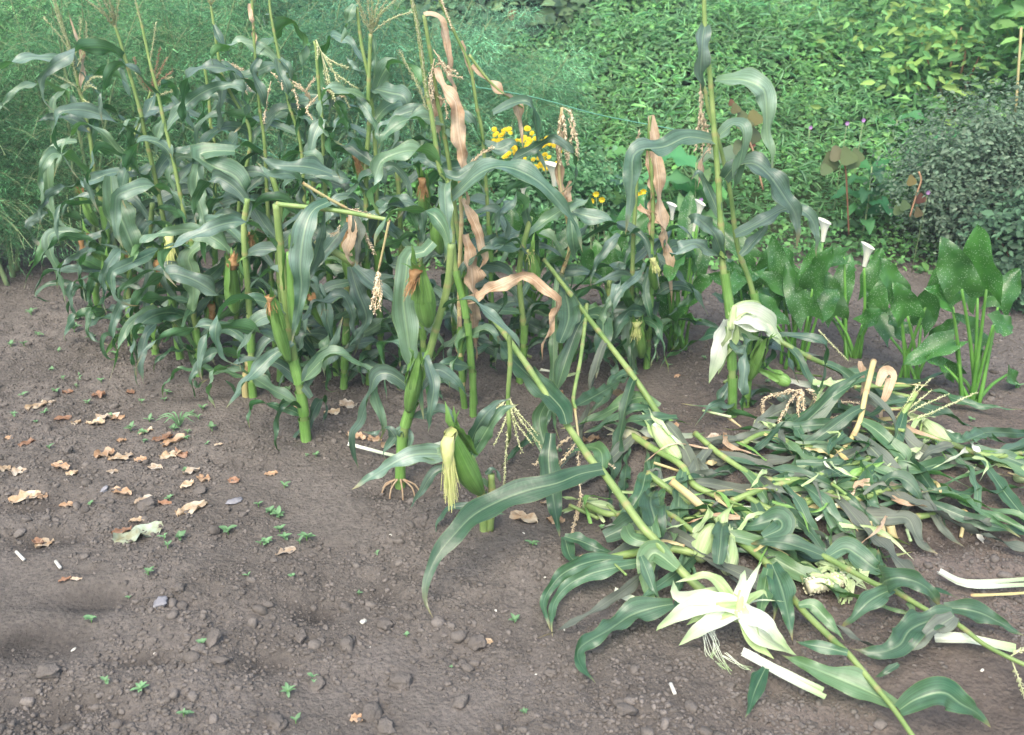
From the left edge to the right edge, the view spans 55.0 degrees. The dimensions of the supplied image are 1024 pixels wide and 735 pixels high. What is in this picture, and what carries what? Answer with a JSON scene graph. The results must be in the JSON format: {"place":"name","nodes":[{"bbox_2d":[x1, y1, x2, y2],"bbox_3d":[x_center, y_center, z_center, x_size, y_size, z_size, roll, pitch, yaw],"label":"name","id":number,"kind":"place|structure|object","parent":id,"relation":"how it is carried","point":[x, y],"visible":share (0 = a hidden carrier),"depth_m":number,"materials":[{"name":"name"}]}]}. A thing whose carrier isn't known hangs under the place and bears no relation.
{"place":"outdoors","nodes":[
{"label":"outdoors","id":0,"kind":"place"},
{"bbox_2d":[0,0,1023,734],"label":"soil","id":1,"kind":"structure","parent":0,"point":[42,610],"depth_m":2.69,"materials":[{"name":"brown soil"}]},
{"bbox_2d":[0,47,97,285],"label":"asparagus plant","id":2,"kind":"object","parent":1,"relation":"on","point":[8,232],"visible":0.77,"depth_m":4.43,"materials":[{"name":"green plant"}]},
{"bbox_2d":[36,662,62,678],"bbox_3d":[-1.066,0.700,2.265,0.060,0.030,0.052,0,25,0],"label":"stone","id":3,"kind":"object","parent":1,"relation":"on","point":[51,670],"visible":1,"depth_m":2.25,"materials":[{"name":"stone"}]},
{"bbox_2d":[0,0,109,173],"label":"asparagus plant","id":4,"kind":"object","parent":1,"relation":"on","point":[10,20],"visible":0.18,"depth_m":5.34,"materials":[{"name":"green plant"}]},
{"bbox_2d":[0,0,128,279],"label":"asparagus plant","id":5,"kind":"object","parent":1,"relation":"on","point":[16,268],"visible":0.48,"depth_m":4.51,"materials":[{"name":"green plant"}]},
{"bbox_2d":[0,0,157,316],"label":"corn plant","id":6,"kind":"object","parent":1,"relation":"on","point":[49,156],"visible":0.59,"depth_m":3.89,"materials":[{"name":"green plant"}]},
{"bbox_2d":[35,46,187,340],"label":"corn plant","id":7,"kind":"object","parent":1,"relation":"on","point":[107,136],"visible":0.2,"depth_m":3.73,"materials":[{"name":"green plant"}]},
{"bbox_2d":[0,0,230,280],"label":"asparagus plant","id":8,"kind":"object","parent":1,"relation":"on","point":[113,159],"visible":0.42,"depth_m":4.51,"materials":[{"name":"green plant"}]},
{"bbox_2d":[41,183,213,359],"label":"corn plant","id":9,"kind":"object","parent":1,"relation":"on","point":[91,261],"visible":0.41,"depth_m":3.73,"materials":[{"name":"green plant"}]},
{"bbox_2d":[38,0,233,386],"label":"corn plant","id":10,"kind":"object","parent":1,"relation":"on","point":[130,235],"visible":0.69,"depth_m":3.40,"materials":[{"name":"green plant"}]},
{"bbox_2d":[111,521,162,545],"bbox_3d":[-1.046,0.459,2.750,0.142,0.033,0.070,-13,28,-27],"label":"dry leaf scrap","id":11,"kind":"object","parent":1,"relation":"on","point":[133,534],"visible":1,"depth_m":2.75,"materials":[{"name":"plant"}]},
{"bbox_2d":[61,188,237,360],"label":"corn plant","id":12,"kind":"object","parent":1,"relation":"on","point":[211,308],"visible":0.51,"depth_m":3.71,"materials":[{"name":"green plant"}]},
{"bbox_2d":[42,0,267,144],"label":"asparagus plant","id":13,"kind":"object","parent":1,"relation":"on","point":[157,9],"visible":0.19,"depth_m":5.50,"materials":[{"name":"green plant"}]},
{"bbox_2d":[98,0,271,379],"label":"corn plant","id":14,"kind":"object","parent":1,"relation":"on","point":[204,153],"visible":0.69,"depth_m":3.36,"materials":[{"name":"green plant"}]},
{"bbox_2d":[106,208,274,387],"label":"corn plant","id":15,"kind":"object","parent":1,"relation":"on","point":[150,314],"visible":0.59,"depth_m":3.45,"materials":[{"name":"green plant"}]},
{"bbox_2d":[175,500,207,516],"bbox_3d":[-0.934,0.406,2.864,0.097,0.023,0.050,-18,31,-34],"label":"dry leaf scrap","id":16,"kind":"object","parent":1,"relation":"on","point":[193,506],"visible":1,"depth_m":2.87,"materials":[{"name":"plant"}]},
{"bbox_2d":[88,0,340,222],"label":"asparagus plant","id":17,"kind":"object","parent":1,"relation":"on","point":[224,27],"visible":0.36,"depth_m":4.75,"materials":[{"name":"green plant"}]},
{"bbox_2d":[126,62,307,326],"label":"corn plant","id":18,"kind":"object","parent":1,"relation":"on","point":[233,137],"visible":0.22,"depth_m":3.66,"materials":[{"name":"green plant"}]},
{"bbox_2d":[121,169,358,400],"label":"corn plant","id":19,"kind":"object","parent":1,"relation":"on","point":[204,284],"visible":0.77,"depth_m":3.28,"materials":[{"name":"green plant"}]},
{"bbox_2d":[158,0,346,360],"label":"corn plant","id":20,"kind":"object","parent":1,"relation":"on","point":[226,95],"visible":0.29,"depth_m":3.47,"materials":[{"name":"green plant"}]},
{"bbox_2d":[177,0,337,347],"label":"corn plant","id":21,"kind":"object","parent":1,"relation":"on","point":[257,86],"visible":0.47,"depth_m":3.39,"materials":[{"name":"green plant"}]},
{"bbox_2d":[126,0,406,70],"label":"bush","id":22,"kind":"object","parent":1,"relation":"on","point":[284,14],"visible":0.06,"depth_m":6.65,"materials":[{"name":"green plant"}]},
{"bbox_2d":[157,197,390,450],"bbox_3d":[-0.695,-0.080,3.042,0.668,0.900,0.324,-13,28,-25],"label":"corn plant","id":23,"kind":"object","parent":1,"relation":"on","point":[301,263],"visible":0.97,"depth_m":3.02,"materials":[{"name":"green plant"}]},
{"bbox_2d":[186,149,375,382],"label":"corn plant","id":24,"kind":"object","parent":1,"relation":"on","point":[311,163],"visible":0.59,"depth_m":3.30,"materials":[{"name":"green plant"}]},
{"bbox_2d":[194,0,377,356],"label":"corn plant","id":25,"kind":"object","parent":1,"relation":"on","point":[282,65],"visible":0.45,"depth_m":3.42,"materials":[{"name":"green plant"}]},
{"bbox_2d":[241,148,387,328],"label":"corn plant","id":26,"kind":"object","parent":1,"relation":"on","point":[358,166],"visible":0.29,"depth_m":3.67,"materials":[{"name":"green plant"}]},
{"bbox_2d":[277,40,390,376],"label":"corn plant","id":27,"kind":"object","parent":1,"relation":"on","point":[350,147],"visible":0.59,"depth_m":3.30,"materials":[{"name":"green plant"}]},
{"bbox_2d":[223,0,453,204],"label":"asparagus plant","id":28,"kind":"object","parent":1,"relation":"on","point":[364,30],"visible":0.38,"depth_m":4.93,"materials":[{"name":"green plant"}]},
{"bbox_2d":[278,161,443,390],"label":"corn plant","id":29,"kind":"object","parent":1,"relation":"on","point":[357,277],"visible":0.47,"depth_m":3.36,"materials":[{"name":"green plant"}]},
{"bbox_2d":[302,0,431,385],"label":"corn plant","id":30,"kind":"object","parent":1,"relation":"on","point":[383,108],"visible":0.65,"depth_m":3.26,"materials":[{"name":"green plant"}]},
{"bbox_2d":[295,4,443,384],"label":"corn plant","id":31,"kind":"object","parent":1,"relation":"on","point":[384,88],"visible":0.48,"depth_m":3.25,"materials":[{"name":"green plant"}]},
{"bbox_2d":[361,701,383,721],"bbox_3d":[-0.309,0.764,2.179,0.048,0.031,0.066,0,25,0],"label":"soil clod","id":32,"kind":"object","parent":1,"relation":"on","point":[372,710],"visible":0.98,"depth_m":2.17,"materials":[{"name":"soil"}]},
{"bbox_2d":[377,715,396,734],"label":"soil clod","id":33,"kind":"object","parent":1,"relation":"on","point":[385,724],"visible":1,"depth_m":2.13,"materials":[{"name":"soil"}]},
{"bbox_2d":[388,671,412,689],"bbox_3d":[-0.258,0.725,2.271,0.060,0.032,0.050,0,25,0],"label":"soil clod","id":34,"kind":"object","parent":1,"relation":"on","point":[398,680],"visible":1,"depth_m":2.26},
{"bbox_2d":[329,155,483,344],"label":"corn plant","id":35,"kind":"object","parent":1,"relation":"on","point":[413,177],"visible":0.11,"depth_m":3.77,"materials":[{"name":"green plant"}]},
{"bbox_2d":[303,160,510,391],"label":"corn plant","id":36,"kind":"object","parent":1,"relation":"on","point":[425,185],"visible":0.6,"depth_m":3.42,"materials":[{"name":"green plant"}]},
{"bbox_2d":[290,0,558,191],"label":"asparagus plant","id":37,"kind":"object","parent":1,"relation":"on","point":[456,51],"visible":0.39,"depth_m":5.02,"materials":[{"name":"green plant"}]},
{"bbox_2d":[348,205,519,499],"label":"corn plant","id":38,"kind":"object","parent":1,"relation":"on","point":[414,300],"visible":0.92,"depth_m":2.78,"materials":[{"name":"green plant"}]},
{"bbox_2d":[353,398,518,532],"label":"corn plant","id":39,"kind":"object","parent":1,"relation":"on","point":[457,450],"visible":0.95,"depth_m":2.62,"materials":[{"name":"green plant"}]},
{"bbox_2d":[378,11,538,404],"bbox_3d":[-0.173,-0.503,3.347,0.302,1.356,0.619,14,28,27],"label":"corn plant","id":40,"kind":"object","parent":1,"relation":"on","point":[456,134],"visible":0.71,"depth_m":3.06,"materials":[{"name":"brown plant"}]},
{"bbox_2d":[404,152,528,346],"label":"corn plant","id":41,"kind":"object","parent":1,"relation":"on","point":[449,324],"visible":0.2,"depth_m":3.77,"materials":[{"name":"green plant"}]},
{"bbox_2d":[366,0,581,417],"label":"corn plant","id":42,"kind":"object","parent":1,"relation":"on","point":[468,176],"visible":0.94,"depth_m":3.03,"materials":[{"name":"green plant"}]},
{"bbox_2d":[467,634,486,650],"bbox_3d":[-0.088,0.671,2.396,0.054,0.030,0.048,0,25,0],"label":"stone","id":43,"kind":"object","parent":1,"relation":"on","point":[476,642],"visible":1,"depth_m":2.38,"materials":[{"name":"stone"}]},
{"bbox_2d":[382,0,577,364],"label":"corn plant","id":44,"kind":"object","parent":1,"relation":"on","point":[504,146],"visible":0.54,"depth_m":3.44,"materials":[{"name":"green plant"}]},
{"bbox_2d":[433,145,561,408],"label":"corn plant","id":45,"kind":"object","parent":1,"relation":"on","point":[475,274],"visible":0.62,"depth_m":3.21,"materials":[{"name":"brown plant"}]},
{"bbox_2d":[0,0,1023,273],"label":"weed ground cover","id":46,"kind":"object","parent":1,"relation":"on","point":[806,232],"visible":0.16,"depth_m":5.51,"materials":[{"name":"green plant"}]},
{"bbox_2d":[363,0,664,67],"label":"broad leaved bush","id":47,"kind":"object","parent":1,"relation":"on","point":[552,10],"visible":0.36,"depth_m":6.28,"materials":[{"name":"green plant"}]},
{"bbox_2d":[409,34,621,190],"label":"asparagus plant","id":48,"kind":"object","parent":1,"relation":"on","point":[546,84],"visible":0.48,"depth_m":5.14,"materials":[{"name":"green plant"}]},
{"bbox_2d":[438,190,595,383],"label":"corn plant","id":49,"kind":"object","parent":1,"relation":"on","point":[555,213],"visible":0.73,"depth_m":3.46,"materials":[{"name":"green plant"}]},
{"bbox_2d":[493,334,541,484],"bbox_3d":[-0.014,0.097,3.027,0.211,0.526,0.280,0,25,0],"label":"tassel","id":50,"kind":"object","parent":1,"relation":"on","point":[509,413],"visible":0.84,"depth_m":2.91,"materials":[{"name":"plant"}]},
{"bbox_2d":[509,510,538,522],"bbox_3d":[0.035,0.428,2.825,0.089,0.018,0.047,6,26,12],"label":"dry leaf scrap","id":51,"kind":"object","parent":1,"relation":"on","point":[525,517],"visible":1,"depth_m":2.83,"materials":[{"name":"plant"}]},
{"bbox_2d":[427,123,646,264],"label":"chrysanthemum bush","id":52,"kind":"object","parent":1,"relation":"on","point":[540,204],"visible":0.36,"depth_m":4.75,"materials":[{"name":"green plant"}]},
{"bbox_2d":[494,161,598,336],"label":"calla lily","id":53,"kind":"object","parent":1,"relation":"on","point":[514,218],"visible":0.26,"depth_m":3.90,"materials":[{"name":"green plant"}]},
{"bbox_2d":[422,321,705,616],"bbox_3d":[0.138,0.210,2.837,0.730,0.402,1.083,0,25,0],"label":"fallen corn plant","id":54,"kind":"object","parent":1,"relation":"on","point":[552,481],"visible":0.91,"depth_m":2.60,"materials":[{"name":"green plant"}]},
{"bbox_2d":[477,107,659,363],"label":"corn plant","id":55,"kind":"object","parent":1,"relation":"on","point":[588,216],"visible":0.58,"depth_m":3.55,"materials":[{"name":"green plant"}]},
{"bbox_2d":[524,272,628,532],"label":"fallen corn plant","id":56,"kind":"object","parent":1,"relation":"on","point":[569,315],"visible":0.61,"depth_m":3.31,"materials":[{"name":"green plant"}]},
{"bbox_2d":[517,258,652,364],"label":"corn plant","id":57,"kind":"object","parent":1,"relation":"on","point":[571,270],"visible":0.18,"depth_m":3.74,"materials":[{"name":"green plant"}]},
{"bbox_2d":[501,258,704,519],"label":"fallen corn plant","id":58,"kind":"object","parent":1,"relation":"on","point":[627,400],"visible":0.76,"depth_m":3.21,"materials":[{"name":"green plant"}]},
{"bbox_2d":[580,145,626,205],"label":"broad leaved weed","id":59,"kind":"object","parent":1,"relation":"on","point":[619,150],"visible":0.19,"depth_m":5.22,"materials":[{"name":"green plant"}]},
{"bbox_2d":[578,194,655,305],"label":"calla lily","id":60,"kind":"object","parent":1,"relation":"on","point":[615,254],"visible":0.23,"depth_m":3.96,"materials":[{"name":"green plant"}]},
{"bbox_2d":[593,171,656,233],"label":"broad leaved weed","id":61,"kind":"object","parent":1,"relation":"on","point":[617,200],"visible":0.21,"depth_m":4.98,"materials":[{"name":"green plant"}]},
{"bbox_2d":[571,129,718,374],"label":"corn plant","id":62,"kind":"object","parent":1,"relation":"on","point":[638,329],"visible":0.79,"depth_m":3.59,"materials":[{"name":"green plant"}]},
{"bbox_2d":[590,115,708,376],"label":"corn plant","id":63,"kind":"object","parent":1,"relation":"on","point":[657,213],"visible":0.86,"depth_m":3.53,"materials":[{"name":"green plant"}]},
{"bbox_2d":[619,190,712,351],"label":"calla lily","id":64,"kind":"object","parent":1,"relation":"on","point":[703,280],"visible":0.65,"depth_m":3.81,"materials":[{"name":"green plant"}]},
{"bbox_2d":[548,0,821,87],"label":"broad leaved bush","id":65,"kind":"object","parent":1,"relation":"on","point":[683,82],"visible":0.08,"depth_m":6.37,"materials":[{"name":"green plant"}]},
{"bbox_2d":[654,145,735,220],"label":"broad leaved weed","id":66,"kind":"object","parent":1,"relation":"on","point":[677,177],"visible":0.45,"depth_m":4.96,"materials":[{"name":"green plant"}]},
{"bbox_2d":[539,449,900,681],"bbox_3d":[0.485,0.459,2.669,0.831,0.116,1.032,0,25,0],"label":"fallen corn plant","id":67,"kind":"object","parent":1,"relation":"on","point":[599,562],"visible":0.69,"depth_m":2.49,"materials":[{"name":"green plant"}]},
{"bbox_2d":[623,0,819,425],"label":"corn plant","id":68,"kind":"object","parent":1,"relation":"on","point":[758,84],"visible":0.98,"depth_m":2.89,"materials":[{"name":"green plant"}]},
{"bbox_2d":[709,300,782,382],"bbox_3d":[0.775,-0.079,3.208,0.242,0.303,0.102,-7,26,-15],"label":"peeled corn husk","id":69,"kind":"object","parent":68,"relation":"hanging from","point":[747,317],"visible":0.95,"depth_m":3.18,"materials":[{"name":"white plant"}]},
{"bbox_2d":[539,440,909,637],"bbox_3d":[0.398,0.440,2.668,0.993,0.141,0.928,-18,31,-34],"label":"fallen corn plant","id":70,"kind":"object","parent":1,"relation":"on","point":[623,526],"visible":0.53,"depth_m":2.65,"materials":[{"name":"green plant"}]},
{"bbox_2d":[656,562,795,673],"bbox_3d":[0.515,0.590,2.341,0.330,0.186,0.208,5,26,11],"label":"peeled corn husk","id":71,"kind":"object","parent":1,"relation":"on","point":[721,603],"visible":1,"depth_m":2.34,"materials":[{"name":"white plant"}]},
{"bbox_2d":[659,84,828,414],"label":"corn plant","id":72,"kind":"object","parent":1,"relation":"on","point":[757,355],"visible":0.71,"depth_m":3.21,"materials":[{"name":"green plant"}]},
{"bbox_2d":[728,99,763,189],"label":"vine shoot","id":73,"kind":"object","parent":1,"relation":"on","point":[754,117],"visible":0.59,"depth_m":4.53,"materials":[{"name":"green plant"}]},
{"bbox_2d":[562,408,936,597],"bbox_3d":[0.649,0.332,2.854,1.054,0.198,0.904,18,30,33],"label":"fallen corn plant","id":74,"kind":"object","parent":1,"relation":"on","point":[660,433],"visible":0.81,"depth_m":2.93,"materials":[{"name":"green plant"}]},
{"bbox_2d":[705,215,798,343],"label":"calla lily","id":75,"kind":"object","parent":1,"relation":"on","point":[739,286],"visible":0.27,"depth_m":3.74,"materials":[{"name":"green plant"}]},
{"bbox_2d":[646,404,909,603],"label":"fallen corn plant","id":76,"kind":"object","parent":1,"relation":"on","point":[746,462],"visible":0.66,"depth_m":2.88,"materials":[{"name":"green plant"}]},
{"bbox_2d":[741,648,825,698],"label":"split stalk","id":77,"kind":"object","parent":1,"relation":"on","point":[794,679],"visible":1,"depth_m":2.24,"materials":[{"name":"white plant"}]},
{"bbox_2d":[613,415,956,616],"bbox_3d":[0.722,0.375,2.774,0.973,0.191,0.914,0,25,0],"label":"fallen corn plant","id":78,"kind":"object","parent":1,"relation":"on","point":[717,538],"visible":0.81,"depth_m":2.62,"materials":[{"name":"green plant"}]},
{"bbox_2d":[753,217,839,371],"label":"calla lily","id":79,"kind":"object","parent":1,"relation":"on","point":[802,295],"visible":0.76,"depth_m":3.59,"materials":[{"name":"green plant"}]},
{"bbox_2d":[721,0,918,58],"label":"broad leaved bush","id":80,"kind":"object","parent":1,"relation":"on","point":[901,8],"visible":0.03,"depth_m":6.37,"materials":[{"name":"green plant"}]},
{"bbox_2d":[801,557,868,604],"bbox_3d":[0.825,0.557,2.562,0.221,0.060,0.140,-6,26,-13],"label":"chewed corn cob","id":81,"kind":"object","parent":1,"relation":"on","point":[812,584],"visible":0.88,"depth_m":2.55,"materials":[{"name":"yellow food"}]},
{"bbox_2d":[820,145,864,234],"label":"vine shoot","id":82,"kind":"object","parent":1,"relation":"on","point":[847,157],"visible":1,"depth_m":4.74,"materials":[{"name":"green plant"}]},
{"bbox_2d":[702,378,983,537],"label":"fallen corn plant","id":83,"kind":"object","parent":1,"relation":"on","point":[761,422],"visible":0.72,"depth_m":3.06,"materials":[{"name":"green plant"}]},
{"bbox_2d":[681,359,1020,547],"bbox_3d":[1.033,0.225,2.994,0.762,0.279,1.040,-14,28,-27],"label":"fallen corn plant","id":84,"kind":"object","parent":1,"relation":"on","point":[825,403],"visible":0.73,"depth_m":3.04,"materials":[{"name":"green plant"}]},
{"bbox_2d":[724,378,977,560],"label":"fallen corn plant","id":85,"kind":"object","parent":1,"relation":"on","point":[923,477],"visible":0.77,"depth_m":3.06,"materials":[{"name":"green plant"}]},
{"bbox_2d":[823,241,888,359],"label":"calla lily","id":86,"kind":"object","parent":1,"relation":"on","point":[842,279],"visible":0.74,"depth_m":3.82,"materials":[{"name":"green plant"}]},
{"bbox_2d":[691,402,1023,535],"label":"fallen corn plant","id":87,"kind":"object","parent":1,"relation":"on","point":[830,507],"visible":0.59,"depth_m":2.84,"materials":[{"name":"green plant"}]},
{"bbox_2d":[829,159,899,247],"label":"broad leaved weed","id":88,"kind":"object","parent":1,"relation":"on","point":[866,199],"visible":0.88,"depth_m":4.98,"materials":[{"name":"green plant"}]},
{"bbox_2d":[745,561,990,734],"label":"fallen corn plant","id":89,"kind":"object","parent":1,"relation":"on","point":[776,583],"visible":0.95,"depth_m":2.20,"materials":[{"name":"green plant"}]},
{"bbox_2d":[712,292,1023,443],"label":"fallen corn plant","id":90,"kind":"object","parent":1,"relation":"on","point":[783,379],"visible":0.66,"depth_m":3.38,"materials":[{"name":"green plant"}]},
{"bbox_2d":[733,505,1023,696],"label":"fallen corn plant","id":91,"kind":"object","parent":1,"relation":"on","point":[775,526],"visible":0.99,"depth_m":2.38,"materials":[{"name":"green plant"}]},
{"bbox_2d":[744,427,1023,619],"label":"fallen corn plant","id":92,"kind":"object","parent":1,"relation":"on","point":[757,504],"visible":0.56,"depth_m":2.83,"materials":[{"name":"green plant"}]},
{"bbox_2d":[755,0,1023,140],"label":"leafy sapling","id":93,"kind":"object","parent":1,"relation":"on","point":[913,29],"visible":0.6,"depth_m":5.38,"materials":[{"name":"green plant"}]},
{"bbox_2d":[871,110,927,186],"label":"broad leaved weed","id":94,"kind":"object","parent":1,"relation":"on","point":[913,114],"visible":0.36,"depth_m":5.33,"materials":[{"name":"green plant"}]},
{"bbox_2d":[801,399,1023,631],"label":"fallen corn plant","id":95,"kind":"object","parent":1,"relation":"on","point":[912,521],"visible":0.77,"depth_m":2.77,"materials":[{"name":"green plant"}]},
{"bbox_2d":[866,257,959,386],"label":"calla lily","id":96,"kind":"object","parent":1,"relation":"on","point":[922,309],"visible":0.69,"depth_m":3.54,"materials":[{"name":"green plant"}]},
{"bbox_2d":[856,45,1023,262],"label":"grey leaved shrub","id":97,"kind":"object","parent":1,"relation":"on","point":[965,174],"visible":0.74,"depth_m":4.65,"materials":[{"name":"green plant"}]},
{"bbox_2d":[893,171,925,217],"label":"vine shoot","id":98,"kind":"object","parent":97,"relation":"attached to","point":[905,204],"visible":1,"depth_m":4.60,"materials":[{"name":"green plant"}]},
{"bbox_2d":[903,223,1021,404],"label":"calla lily","id":99,"kind":"object","parent":1,"relation":"on","point":[970,274],"visible":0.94,"depth_m":3.35,"materials":[{"name":"green plant"}]},
{"bbox_2d":[907,412,1023,536],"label":"fallen corn plant","id":100,"kind":"object","parent":1,"relation":"on","point":[1009,455],"visible":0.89,"depth_m":3.00,"materials":[{"name":"green plant"}]},
{"bbox_2d":[934,632,1015,651],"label":"split stalk","id":101,"kind":"object","parent":1,"relation":"on","point":[953,637],"visible":0.84,"depth_m":2.33,"materials":[{"name":"white plant"}]},
{"bbox_2d":[936,569,1023,588],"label":"split stalk","id":102,"kind":"object","parent":1,"relation":"on","point":[983,583],"visible":1,"depth_m":2.53,"materials":[{"name":"white plant"}]},
{"bbox_2d":[953,175,1023,313],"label":"grey leaved shrub","id":103,"kind":"object","parent":1,"relation":"on","point":[1008,254],"visible":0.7,"depth_m":4.24,"materials":[{"name":"green plant"}]},
{"bbox_2d":[966,0,1023,145],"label":"leafy sapling","id":104,"kind":"object","parent":1,"relation":"on","point":[1009,10],"visible":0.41,"depth_m":5.17,"materials":[{"name":"green plant"}]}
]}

